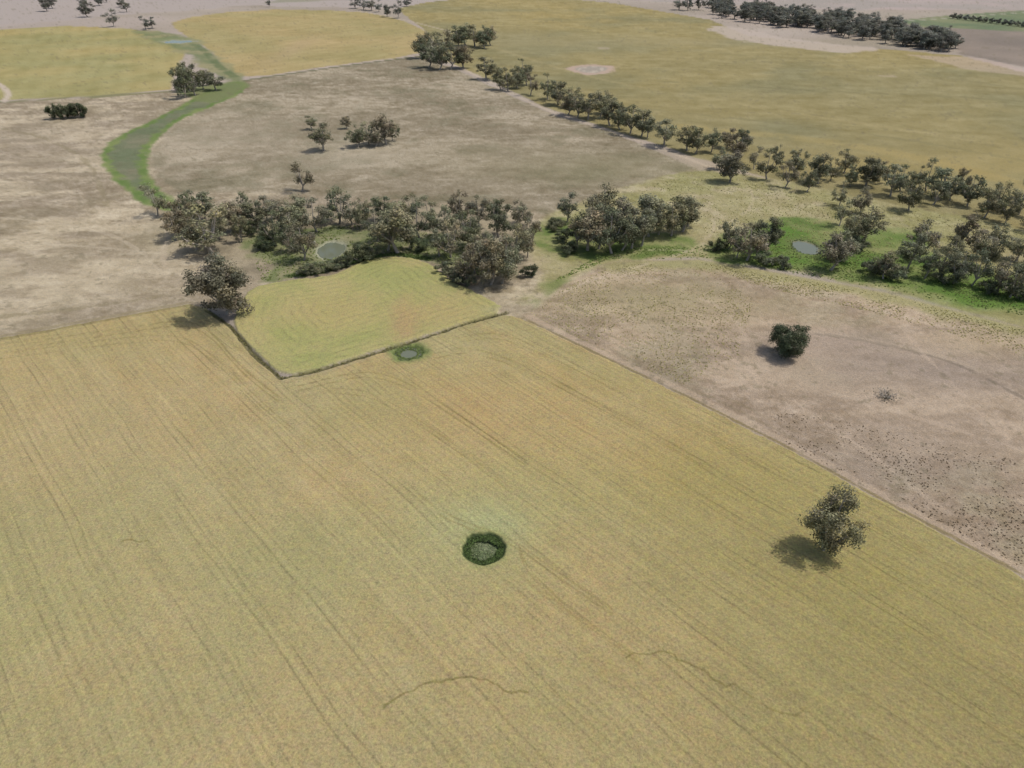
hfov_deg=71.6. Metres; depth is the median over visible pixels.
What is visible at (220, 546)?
ground
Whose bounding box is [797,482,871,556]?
gum tree
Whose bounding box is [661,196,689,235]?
gum tree
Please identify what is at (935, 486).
grass tussocks
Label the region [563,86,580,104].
gum tree
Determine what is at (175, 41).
pond water
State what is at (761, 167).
gum tree
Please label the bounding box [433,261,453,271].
shrub
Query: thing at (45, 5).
gum tree
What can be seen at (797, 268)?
creek grass
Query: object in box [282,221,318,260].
gum tree
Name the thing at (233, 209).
gum tree
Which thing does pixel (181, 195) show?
gum tree
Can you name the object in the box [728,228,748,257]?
gum tree
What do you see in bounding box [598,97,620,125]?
gum tree
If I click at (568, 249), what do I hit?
shrub
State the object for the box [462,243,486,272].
gum tree
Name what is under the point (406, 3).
gum tree
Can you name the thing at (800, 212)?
creek grass
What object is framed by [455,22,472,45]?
gum tree
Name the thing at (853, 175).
gum tree
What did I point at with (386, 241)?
gum tree
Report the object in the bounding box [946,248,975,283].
gum tree
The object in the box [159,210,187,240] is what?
gum tree
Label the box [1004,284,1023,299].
shrub
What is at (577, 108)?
gum tree
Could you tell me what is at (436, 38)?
gum tree
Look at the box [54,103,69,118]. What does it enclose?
shrub
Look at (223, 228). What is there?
gum tree
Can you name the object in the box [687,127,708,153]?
gum tree
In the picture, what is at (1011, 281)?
gum tree
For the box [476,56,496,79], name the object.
gum tree
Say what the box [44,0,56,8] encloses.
gum tree
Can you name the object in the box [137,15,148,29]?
gum tree
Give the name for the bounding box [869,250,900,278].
gum tree
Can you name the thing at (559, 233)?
shrub
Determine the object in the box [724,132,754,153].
gum tree
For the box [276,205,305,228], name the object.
gum tree
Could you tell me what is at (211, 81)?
gum tree
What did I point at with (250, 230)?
shrub
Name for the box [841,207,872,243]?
gum tree
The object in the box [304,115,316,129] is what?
gum tree
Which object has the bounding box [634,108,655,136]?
gum tree
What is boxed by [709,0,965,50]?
distant woodland
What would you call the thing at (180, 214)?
gum tree
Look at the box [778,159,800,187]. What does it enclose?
gum tree
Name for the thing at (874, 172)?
gum tree
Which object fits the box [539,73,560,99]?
gum tree
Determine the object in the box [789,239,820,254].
reeds
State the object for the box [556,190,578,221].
gum tree
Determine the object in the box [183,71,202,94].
gum tree
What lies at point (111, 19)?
gum tree
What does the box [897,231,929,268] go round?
gum tree
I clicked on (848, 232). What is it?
gum tree
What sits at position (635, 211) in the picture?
gum tree
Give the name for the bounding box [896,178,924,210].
gum tree
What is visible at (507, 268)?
gum tree
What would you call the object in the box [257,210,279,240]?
gum tree
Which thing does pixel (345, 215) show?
gum tree
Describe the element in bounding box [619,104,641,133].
gum tree
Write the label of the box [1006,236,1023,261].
gum tree
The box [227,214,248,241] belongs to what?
gum tree
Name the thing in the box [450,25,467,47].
gum tree
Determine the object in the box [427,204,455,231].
gum tree
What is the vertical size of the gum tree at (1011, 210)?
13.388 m
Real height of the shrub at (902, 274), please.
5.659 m
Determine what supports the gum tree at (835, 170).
on the ground at (220, 546)
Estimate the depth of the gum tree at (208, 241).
250.04 m
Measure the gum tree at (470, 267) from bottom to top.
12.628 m
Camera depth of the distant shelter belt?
846.45 m
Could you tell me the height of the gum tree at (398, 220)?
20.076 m
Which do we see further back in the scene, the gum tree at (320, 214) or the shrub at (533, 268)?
the gum tree at (320, 214)
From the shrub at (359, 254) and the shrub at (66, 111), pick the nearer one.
the shrub at (359, 254)
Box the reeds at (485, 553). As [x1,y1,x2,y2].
[470,541,497,559]
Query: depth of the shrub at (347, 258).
244.49 m
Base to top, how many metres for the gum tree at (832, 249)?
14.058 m
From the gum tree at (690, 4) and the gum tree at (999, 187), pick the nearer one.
the gum tree at (999, 187)
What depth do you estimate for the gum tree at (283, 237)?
253.37 m
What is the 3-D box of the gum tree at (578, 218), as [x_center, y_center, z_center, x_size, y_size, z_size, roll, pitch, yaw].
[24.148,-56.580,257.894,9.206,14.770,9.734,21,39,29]
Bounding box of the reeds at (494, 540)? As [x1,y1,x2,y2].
[464,535,503,565]
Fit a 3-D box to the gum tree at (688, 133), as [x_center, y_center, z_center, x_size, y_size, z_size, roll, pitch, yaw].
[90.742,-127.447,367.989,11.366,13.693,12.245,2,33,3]
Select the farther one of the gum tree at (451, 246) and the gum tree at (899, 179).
the gum tree at (899, 179)
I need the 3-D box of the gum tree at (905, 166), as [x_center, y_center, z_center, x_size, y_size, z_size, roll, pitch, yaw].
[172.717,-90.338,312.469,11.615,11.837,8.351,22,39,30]
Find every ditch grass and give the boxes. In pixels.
[208,311,506,379]
[288,250,430,277]
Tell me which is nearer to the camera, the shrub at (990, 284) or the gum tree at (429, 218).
the shrub at (990, 284)
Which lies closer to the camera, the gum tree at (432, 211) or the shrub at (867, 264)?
the shrub at (867, 264)
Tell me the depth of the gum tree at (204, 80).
503.05 m
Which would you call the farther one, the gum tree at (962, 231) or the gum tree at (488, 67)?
the gum tree at (488, 67)
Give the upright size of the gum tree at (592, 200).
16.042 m
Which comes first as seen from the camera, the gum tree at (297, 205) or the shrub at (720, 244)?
the shrub at (720, 244)
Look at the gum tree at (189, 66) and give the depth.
496.15 m
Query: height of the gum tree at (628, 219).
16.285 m
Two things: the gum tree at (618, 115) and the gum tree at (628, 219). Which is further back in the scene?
the gum tree at (618, 115)
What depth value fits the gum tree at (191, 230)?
254.44 m
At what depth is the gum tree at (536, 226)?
261.28 m
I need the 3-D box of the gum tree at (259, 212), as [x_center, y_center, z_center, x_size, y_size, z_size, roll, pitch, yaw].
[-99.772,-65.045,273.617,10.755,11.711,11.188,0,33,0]
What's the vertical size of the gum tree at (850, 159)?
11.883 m
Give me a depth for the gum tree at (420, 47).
576.72 m
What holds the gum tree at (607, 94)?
on the ground at (220, 546)
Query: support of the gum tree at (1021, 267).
on the ground at (220, 546)
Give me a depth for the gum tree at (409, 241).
256.59 m
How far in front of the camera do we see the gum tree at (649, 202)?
263.07 m
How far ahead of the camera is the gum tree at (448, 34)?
650.61 m
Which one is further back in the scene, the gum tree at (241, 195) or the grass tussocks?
the gum tree at (241, 195)
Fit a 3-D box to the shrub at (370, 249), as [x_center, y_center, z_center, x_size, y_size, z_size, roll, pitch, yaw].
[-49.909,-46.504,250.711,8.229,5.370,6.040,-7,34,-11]
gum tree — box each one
[39,0,50,10]
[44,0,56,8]
[76,0,94,16]
[100,8,119,26]
[119,1,130,11]
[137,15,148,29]
[138,182,167,215]
[147,17,155,27]
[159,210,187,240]
[164,198,197,229]
[167,66,191,97]
[171,202,228,253]
[173,189,198,217]
[175,61,203,90]
[180,221,207,250]
[180,248,254,314]
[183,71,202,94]
[189,191,214,221]
[198,71,207,89]
[199,69,213,80]
[205,72,223,89]
[205,210,229,238]
[219,199,247,225]
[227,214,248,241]
[230,191,252,218]
[240,201,267,228]
[253,194,275,223]
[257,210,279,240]
[262,199,292,230]
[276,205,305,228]
[276,223,298,249]
[279,193,307,216]
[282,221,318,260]
[290,161,314,191]
[297,197,331,231]
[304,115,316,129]
[307,121,333,150]
[316,196,337,219]
[322,184,352,223]
[337,194,365,224]
[339,116,351,128]
[343,124,365,146]
[350,0,359,8]
[350,197,372,228]
[357,0,366,9]
[358,120,375,144]
[360,208,389,239]
[363,128,385,146]
[365,0,375,10]
[368,201,419,252]
[370,113,398,144]
[370,195,394,218]
[373,0,381,9]
[377,223,395,250]
[383,4,390,16]
[385,201,401,220]
[388,119,399,140]
[390,0,402,18]
[399,192,419,223]
[399,224,418,248]
[403,0,411,5]
[403,201,435,237]
[410,33,433,56]
[414,39,437,67]
[418,195,438,217]
[419,31,429,44]
[424,39,451,69]
[425,32,442,49]
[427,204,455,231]
[429,227,453,255]
[433,220,462,257]
[436,28,454,47]
[440,41,464,69]
[447,189,475,220]
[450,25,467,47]
[450,209,481,243]
[452,45,476,67]
[453,249,478,283]
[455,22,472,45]
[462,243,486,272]
[463,24,485,46]
[467,194,490,225]
[468,230,492,255]
[470,235,510,284]
[475,25,495,47]
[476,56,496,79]
[482,234,523,283]
[485,198,512,237]
[486,25,497,45]
[491,66,510,89]
[495,67,516,90]
[496,237,521,275]
[500,223,531,252]
[508,66,526,87]
[509,198,531,224]
[512,217,532,246]
[514,58,532,73]
[514,219,535,257]
[518,65,535,84]
[521,214,541,235]
[524,71,538,94]
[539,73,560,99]
[550,81,568,102]
[556,91,577,114]
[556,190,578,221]
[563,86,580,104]
[566,209,586,246]
[567,92,587,117]
[567,206,606,250]
[575,93,598,119]
[580,202,613,248]
[582,182,628,215]
[584,194,608,224]
[591,90,609,116]
[591,207,639,253]
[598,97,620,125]
[600,90,616,106]
[602,207,642,250]
[608,102,632,129]
[608,195,633,229]
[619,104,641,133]
[625,205,650,248]
[631,207,657,246]
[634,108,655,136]
[634,193,671,236]
[639,114,657,137]
[652,198,678,234]
[653,118,678,146]
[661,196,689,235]
[673,0,685,9]
[673,194,699,231]
[675,125,697,150]
[682,0,694,10]
[683,195,704,226]
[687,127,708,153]
[694,0,705,9]
[703,127,721,151]
[711,147,728,168]
[715,150,749,181]
[717,218,741,248]
[720,128,736,147]
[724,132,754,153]
[727,221,770,260]
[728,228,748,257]
[736,128,753,145]
[747,216,785,250]
[748,146,764,168]
[752,229,769,253]
[755,148,784,178]
[767,323,810,359]
[772,144,784,167]
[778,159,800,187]
[785,149,810,173]
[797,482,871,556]
[798,166,819,191]
[807,152,835,183]
[816,231,856,270]
[828,159,843,180]
[830,228,862,261]
[831,180,847,204]
[832,198,853,225]
[835,149,859,173]
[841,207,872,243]
[844,164,862,185]
[848,205,890,240]
[850,186,873,212]
[854,155,887,185]
[869,158,889,181]
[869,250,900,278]
[881,163,910,196]
[893,164,919,190]
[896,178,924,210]
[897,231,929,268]
[906,218,943,256]
[910,165,925,184]
[917,157,941,190]
[917,248,943,278]
[925,167,963,197]
[926,180,952,204]
[932,245,965,272]
[941,178,965,200]
[943,235,966,262]
[946,212,981,244]
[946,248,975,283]
[952,175,987,205]
[956,168,972,184]
[967,228,1000,257]
[967,247,996,285]
[970,229,1009,268]
[977,187,1002,217]
[986,221,1012,247]
[992,180,1014,210]
[992,254,1023,291]
[994,192,1023,222]
[997,263,1023,297]
[1003,184,1023,214]
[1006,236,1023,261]
[1014,252,1023,285]
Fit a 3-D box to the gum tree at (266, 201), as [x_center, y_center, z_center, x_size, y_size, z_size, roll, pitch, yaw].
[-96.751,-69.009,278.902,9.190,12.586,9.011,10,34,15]
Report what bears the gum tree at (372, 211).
on the ground at (220, 546)
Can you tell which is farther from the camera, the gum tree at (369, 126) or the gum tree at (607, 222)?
the gum tree at (369, 126)
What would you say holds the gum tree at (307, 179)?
on the ground at (220, 546)
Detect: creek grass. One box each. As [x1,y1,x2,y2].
[248,224,488,280]
[556,245,1023,314]
[621,171,1023,274]
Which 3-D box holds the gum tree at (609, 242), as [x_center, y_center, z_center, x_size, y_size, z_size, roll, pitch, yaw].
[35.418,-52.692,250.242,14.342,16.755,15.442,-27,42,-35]
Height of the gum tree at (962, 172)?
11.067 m
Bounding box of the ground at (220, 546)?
[0,0,1023,767]
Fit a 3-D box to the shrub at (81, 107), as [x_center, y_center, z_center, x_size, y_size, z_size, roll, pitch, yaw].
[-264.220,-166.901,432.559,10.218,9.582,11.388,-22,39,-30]
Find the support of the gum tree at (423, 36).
on the ground at (220, 546)
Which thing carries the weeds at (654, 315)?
on the ground at (220, 546)
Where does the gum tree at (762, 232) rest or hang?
on the ground at (220, 546)
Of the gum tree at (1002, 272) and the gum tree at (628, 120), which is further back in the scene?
the gum tree at (628, 120)
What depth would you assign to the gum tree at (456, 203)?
277.23 m
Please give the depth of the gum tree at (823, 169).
318.99 m
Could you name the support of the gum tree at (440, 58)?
on the ground at (220, 546)
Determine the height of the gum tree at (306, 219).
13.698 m
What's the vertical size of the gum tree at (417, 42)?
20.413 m
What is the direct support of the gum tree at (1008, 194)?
on the ground at (220, 546)
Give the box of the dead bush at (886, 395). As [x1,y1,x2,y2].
[864,388,899,402]
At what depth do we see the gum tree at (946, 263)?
236.15 m
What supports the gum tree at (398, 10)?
on the ground at (220, 546)
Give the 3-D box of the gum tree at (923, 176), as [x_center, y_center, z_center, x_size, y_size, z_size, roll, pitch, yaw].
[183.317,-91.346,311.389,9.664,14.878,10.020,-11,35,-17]
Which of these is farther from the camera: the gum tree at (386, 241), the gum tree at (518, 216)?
the gum tree at (518, 216)
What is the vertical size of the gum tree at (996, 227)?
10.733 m
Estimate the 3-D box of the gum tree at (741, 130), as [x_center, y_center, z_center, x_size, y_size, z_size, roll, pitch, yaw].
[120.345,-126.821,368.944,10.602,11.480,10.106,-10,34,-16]
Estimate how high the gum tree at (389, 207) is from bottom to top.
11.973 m
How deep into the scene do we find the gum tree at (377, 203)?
277.81 m
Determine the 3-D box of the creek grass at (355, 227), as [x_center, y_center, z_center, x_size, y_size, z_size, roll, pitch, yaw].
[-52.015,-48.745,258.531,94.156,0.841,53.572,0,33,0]
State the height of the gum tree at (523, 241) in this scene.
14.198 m
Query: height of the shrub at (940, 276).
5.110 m
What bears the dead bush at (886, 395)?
on the ground at (220, 546)
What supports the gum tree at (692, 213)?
on the ground at (220, 546)
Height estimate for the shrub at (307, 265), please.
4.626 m
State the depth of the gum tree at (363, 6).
966.18 m
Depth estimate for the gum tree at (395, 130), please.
384.81 m
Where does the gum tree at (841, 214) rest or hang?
on the ground at (220, 546)
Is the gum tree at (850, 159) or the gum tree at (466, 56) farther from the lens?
the gum tree at (466, 56)
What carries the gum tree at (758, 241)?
on the ground at (220, 546)
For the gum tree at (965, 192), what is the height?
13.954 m
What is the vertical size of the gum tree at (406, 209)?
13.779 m
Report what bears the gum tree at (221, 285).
on the ground at (220, 546)
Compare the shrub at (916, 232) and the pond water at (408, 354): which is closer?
the pond water at (408, 354)
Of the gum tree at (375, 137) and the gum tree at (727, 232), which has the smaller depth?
the gum tree at (727, 232)
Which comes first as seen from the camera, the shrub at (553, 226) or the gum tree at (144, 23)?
the shrub at (553, 226)
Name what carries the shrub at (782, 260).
on the ground at (220, 546)
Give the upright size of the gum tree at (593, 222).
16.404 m
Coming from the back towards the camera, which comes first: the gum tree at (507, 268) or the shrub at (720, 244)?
the shrub at (720, 244)
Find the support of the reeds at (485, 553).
on the ground at (220, 546)
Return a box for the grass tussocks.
[775,413,1023,564]
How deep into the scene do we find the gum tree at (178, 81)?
473.67 m
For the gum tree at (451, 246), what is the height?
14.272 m
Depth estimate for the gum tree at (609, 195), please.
272.35 m
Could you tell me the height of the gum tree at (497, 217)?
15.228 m
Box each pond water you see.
[165,40,191,43]
[317,242,345,259]
[395,348,421,360]
[793,241,817,254]
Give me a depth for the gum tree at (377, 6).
942.25 m
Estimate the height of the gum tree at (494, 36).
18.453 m
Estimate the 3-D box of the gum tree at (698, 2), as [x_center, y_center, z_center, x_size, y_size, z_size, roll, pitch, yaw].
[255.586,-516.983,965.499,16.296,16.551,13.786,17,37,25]
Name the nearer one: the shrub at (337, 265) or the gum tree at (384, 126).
the shrub at (337, 265)
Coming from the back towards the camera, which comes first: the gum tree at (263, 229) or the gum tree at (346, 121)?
the gum tree at (346, 121)
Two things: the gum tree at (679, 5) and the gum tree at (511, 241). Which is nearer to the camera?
the gum tree at (511, 241)
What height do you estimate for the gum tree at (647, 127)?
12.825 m
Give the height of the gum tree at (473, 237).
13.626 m
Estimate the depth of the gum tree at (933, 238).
247.28 m
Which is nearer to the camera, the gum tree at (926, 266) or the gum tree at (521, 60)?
the gum tree at (926, 266)
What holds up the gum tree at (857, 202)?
on the ground at (220, 546)
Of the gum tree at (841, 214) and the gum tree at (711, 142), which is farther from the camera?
the gum tree at (711, 142)
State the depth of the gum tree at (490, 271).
225.47 m
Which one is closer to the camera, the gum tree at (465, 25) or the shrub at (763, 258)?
the shrub at (763, 258)
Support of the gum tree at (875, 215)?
on the ground at (220, 546)
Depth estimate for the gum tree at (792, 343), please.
191.27 m
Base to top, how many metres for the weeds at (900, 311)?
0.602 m
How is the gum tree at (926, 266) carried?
on the ground at (220, 546)
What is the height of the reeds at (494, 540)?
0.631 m
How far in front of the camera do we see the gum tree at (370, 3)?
958.18 m
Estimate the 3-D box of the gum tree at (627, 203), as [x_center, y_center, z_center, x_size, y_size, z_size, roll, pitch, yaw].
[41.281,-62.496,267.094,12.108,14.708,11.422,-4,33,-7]
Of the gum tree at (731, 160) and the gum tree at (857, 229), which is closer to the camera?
the gum tree at (857, 229)
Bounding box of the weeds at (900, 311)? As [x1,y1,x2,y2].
[700,262,1023,352]
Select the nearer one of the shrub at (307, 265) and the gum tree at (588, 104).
the shrub at (307, 265)
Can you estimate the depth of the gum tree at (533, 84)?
484.60 m
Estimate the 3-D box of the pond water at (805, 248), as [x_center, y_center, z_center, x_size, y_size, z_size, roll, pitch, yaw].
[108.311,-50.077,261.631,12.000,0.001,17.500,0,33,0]
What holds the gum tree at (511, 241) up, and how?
on the ground at (220, 546)
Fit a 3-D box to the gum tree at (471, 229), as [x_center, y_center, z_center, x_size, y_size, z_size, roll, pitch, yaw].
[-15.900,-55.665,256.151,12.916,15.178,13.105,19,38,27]
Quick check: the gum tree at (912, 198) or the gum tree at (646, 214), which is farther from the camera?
the gum tree at (912, 198)
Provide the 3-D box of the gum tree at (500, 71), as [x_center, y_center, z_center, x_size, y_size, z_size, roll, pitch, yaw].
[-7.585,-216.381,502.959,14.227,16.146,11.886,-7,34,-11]
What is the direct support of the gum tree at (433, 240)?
on the ground at (220, 546)
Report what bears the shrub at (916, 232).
on the ground at (220, 546)
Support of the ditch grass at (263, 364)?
on the ground at (220, 546)
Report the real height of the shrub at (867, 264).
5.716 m
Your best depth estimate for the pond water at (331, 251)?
259.66 m
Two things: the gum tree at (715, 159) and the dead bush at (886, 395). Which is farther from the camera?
the gum tree at (715, 159)
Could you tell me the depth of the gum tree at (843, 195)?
295.93 m
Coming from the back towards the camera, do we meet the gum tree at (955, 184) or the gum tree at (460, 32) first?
the gum tree at (460, 32)
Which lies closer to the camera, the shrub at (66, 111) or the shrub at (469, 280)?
the shrub at (469, 280)
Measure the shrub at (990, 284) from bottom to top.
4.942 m
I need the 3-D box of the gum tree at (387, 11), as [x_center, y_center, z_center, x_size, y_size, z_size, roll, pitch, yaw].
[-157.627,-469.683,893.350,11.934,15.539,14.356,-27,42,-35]
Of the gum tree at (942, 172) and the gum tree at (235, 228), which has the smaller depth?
the gum tree at (235, 228)
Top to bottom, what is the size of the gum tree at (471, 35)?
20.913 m
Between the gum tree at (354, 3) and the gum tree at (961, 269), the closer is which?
the gum tree at (961, 269)
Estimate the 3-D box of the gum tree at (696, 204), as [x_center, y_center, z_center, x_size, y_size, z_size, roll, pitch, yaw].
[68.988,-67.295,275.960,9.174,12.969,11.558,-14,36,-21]
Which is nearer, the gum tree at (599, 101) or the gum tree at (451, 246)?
the gum tree at (451, 246)
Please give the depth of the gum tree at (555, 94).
457.41 m
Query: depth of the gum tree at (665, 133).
373.58 m
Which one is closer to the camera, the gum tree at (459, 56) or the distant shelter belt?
the gum tree at (459, 56)
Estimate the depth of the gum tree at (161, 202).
284.60 m
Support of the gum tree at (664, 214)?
on the ground at (220, 546)
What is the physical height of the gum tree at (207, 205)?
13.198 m
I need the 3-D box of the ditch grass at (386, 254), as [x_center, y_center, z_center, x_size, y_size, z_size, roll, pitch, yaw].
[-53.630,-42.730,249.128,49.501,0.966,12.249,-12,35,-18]
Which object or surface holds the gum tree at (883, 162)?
on the ground at (220, 546)
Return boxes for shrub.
[43,103,61,118]
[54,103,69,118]
[62,103,77,117]
[68,103,87,116]
[238,220,257,234]
[253,235,277,249]
[295,261,314,274]
[308,261,332,273]
[324,258,345,269]
[333,254,354,266]
[343,243,372,262]
[360,246,381,259]
[409,238,429,251]
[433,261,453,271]
[442,266,463,282]
[455,271,477,286]
[519,264,538,276]
[547,217,567,230]
[554,228,568,239]
[559,239,577,253]
[707,237,728,250]
[754,250,779,265]
[773,254,792,268]
[851,235,870,250]
[860,259,886,274]
[883,264,908,279]
[913,227,934,235]
[931,268,960,284]
[975,278,999,295]
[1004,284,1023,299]
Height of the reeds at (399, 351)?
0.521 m
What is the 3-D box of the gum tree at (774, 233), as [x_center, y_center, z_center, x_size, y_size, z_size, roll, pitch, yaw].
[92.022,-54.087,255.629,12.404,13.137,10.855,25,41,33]
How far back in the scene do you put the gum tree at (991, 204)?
282.79 m
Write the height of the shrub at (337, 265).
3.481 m
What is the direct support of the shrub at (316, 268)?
on the ground at (220, 546)
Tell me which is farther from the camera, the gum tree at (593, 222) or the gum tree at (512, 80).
the gum tree at (512, 80)
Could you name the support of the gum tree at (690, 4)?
on the ground at (220, 546)
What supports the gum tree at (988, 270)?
on the ground at (220, 546)
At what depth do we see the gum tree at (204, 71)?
514.88 m
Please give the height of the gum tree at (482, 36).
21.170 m
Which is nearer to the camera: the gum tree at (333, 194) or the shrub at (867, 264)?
the shrub at (867, 264)
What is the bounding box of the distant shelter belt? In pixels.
[949,13,1023,26]
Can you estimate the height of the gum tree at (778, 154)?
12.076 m
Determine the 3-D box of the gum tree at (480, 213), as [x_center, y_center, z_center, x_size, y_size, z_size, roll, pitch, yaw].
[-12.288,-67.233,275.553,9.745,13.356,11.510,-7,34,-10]
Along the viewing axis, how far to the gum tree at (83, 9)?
891.20 m
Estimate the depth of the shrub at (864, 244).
256.45 m
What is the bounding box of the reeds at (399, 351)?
[393,346,423,360]
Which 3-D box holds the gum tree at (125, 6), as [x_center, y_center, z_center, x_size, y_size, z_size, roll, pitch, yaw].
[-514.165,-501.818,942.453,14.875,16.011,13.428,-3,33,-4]
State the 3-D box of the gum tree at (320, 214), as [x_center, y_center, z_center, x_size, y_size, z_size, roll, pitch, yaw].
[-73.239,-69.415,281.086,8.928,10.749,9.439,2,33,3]
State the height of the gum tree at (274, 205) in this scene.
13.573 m
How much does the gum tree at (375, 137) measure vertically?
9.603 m
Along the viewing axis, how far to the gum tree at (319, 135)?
364.96 m
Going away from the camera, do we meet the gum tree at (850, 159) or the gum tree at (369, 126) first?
the gum tree at (850, 159)
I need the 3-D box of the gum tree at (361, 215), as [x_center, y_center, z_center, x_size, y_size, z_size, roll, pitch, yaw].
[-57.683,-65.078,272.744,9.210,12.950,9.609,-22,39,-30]
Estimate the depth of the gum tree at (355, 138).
372.67 m
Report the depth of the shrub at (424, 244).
256.42 m
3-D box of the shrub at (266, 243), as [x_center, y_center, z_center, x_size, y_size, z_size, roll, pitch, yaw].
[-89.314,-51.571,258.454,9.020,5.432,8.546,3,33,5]
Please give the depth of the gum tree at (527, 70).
517.29 m
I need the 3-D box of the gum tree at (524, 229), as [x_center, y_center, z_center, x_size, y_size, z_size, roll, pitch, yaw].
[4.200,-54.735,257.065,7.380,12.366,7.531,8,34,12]
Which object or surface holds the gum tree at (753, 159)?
on the ground at (220, 546)
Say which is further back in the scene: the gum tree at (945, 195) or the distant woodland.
the distant woodland
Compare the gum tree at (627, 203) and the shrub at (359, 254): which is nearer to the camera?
the shrub at (359, 254)
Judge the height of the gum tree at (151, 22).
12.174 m
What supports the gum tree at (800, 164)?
on the ground at (220, 546)
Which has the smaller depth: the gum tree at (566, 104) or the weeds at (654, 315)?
the weeds at (654, 315)
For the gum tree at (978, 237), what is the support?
on the ground at (220, 546)
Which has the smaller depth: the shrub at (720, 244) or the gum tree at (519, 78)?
the shrub at (720, 244)
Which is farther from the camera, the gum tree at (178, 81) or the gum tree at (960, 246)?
the gum tree at (178, 81)
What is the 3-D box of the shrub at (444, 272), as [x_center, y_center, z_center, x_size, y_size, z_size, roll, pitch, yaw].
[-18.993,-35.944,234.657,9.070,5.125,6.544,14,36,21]
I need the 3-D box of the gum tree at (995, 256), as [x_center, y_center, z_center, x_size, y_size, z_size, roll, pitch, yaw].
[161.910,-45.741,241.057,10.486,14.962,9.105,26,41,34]
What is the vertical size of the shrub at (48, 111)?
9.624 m
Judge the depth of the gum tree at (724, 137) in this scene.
370.99 m
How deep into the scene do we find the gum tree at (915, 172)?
316.60 m
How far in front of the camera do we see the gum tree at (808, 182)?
311.21 m
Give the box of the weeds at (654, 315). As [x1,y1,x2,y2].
[531,264,751,383]
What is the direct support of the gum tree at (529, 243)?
on the ground at (220, 546)

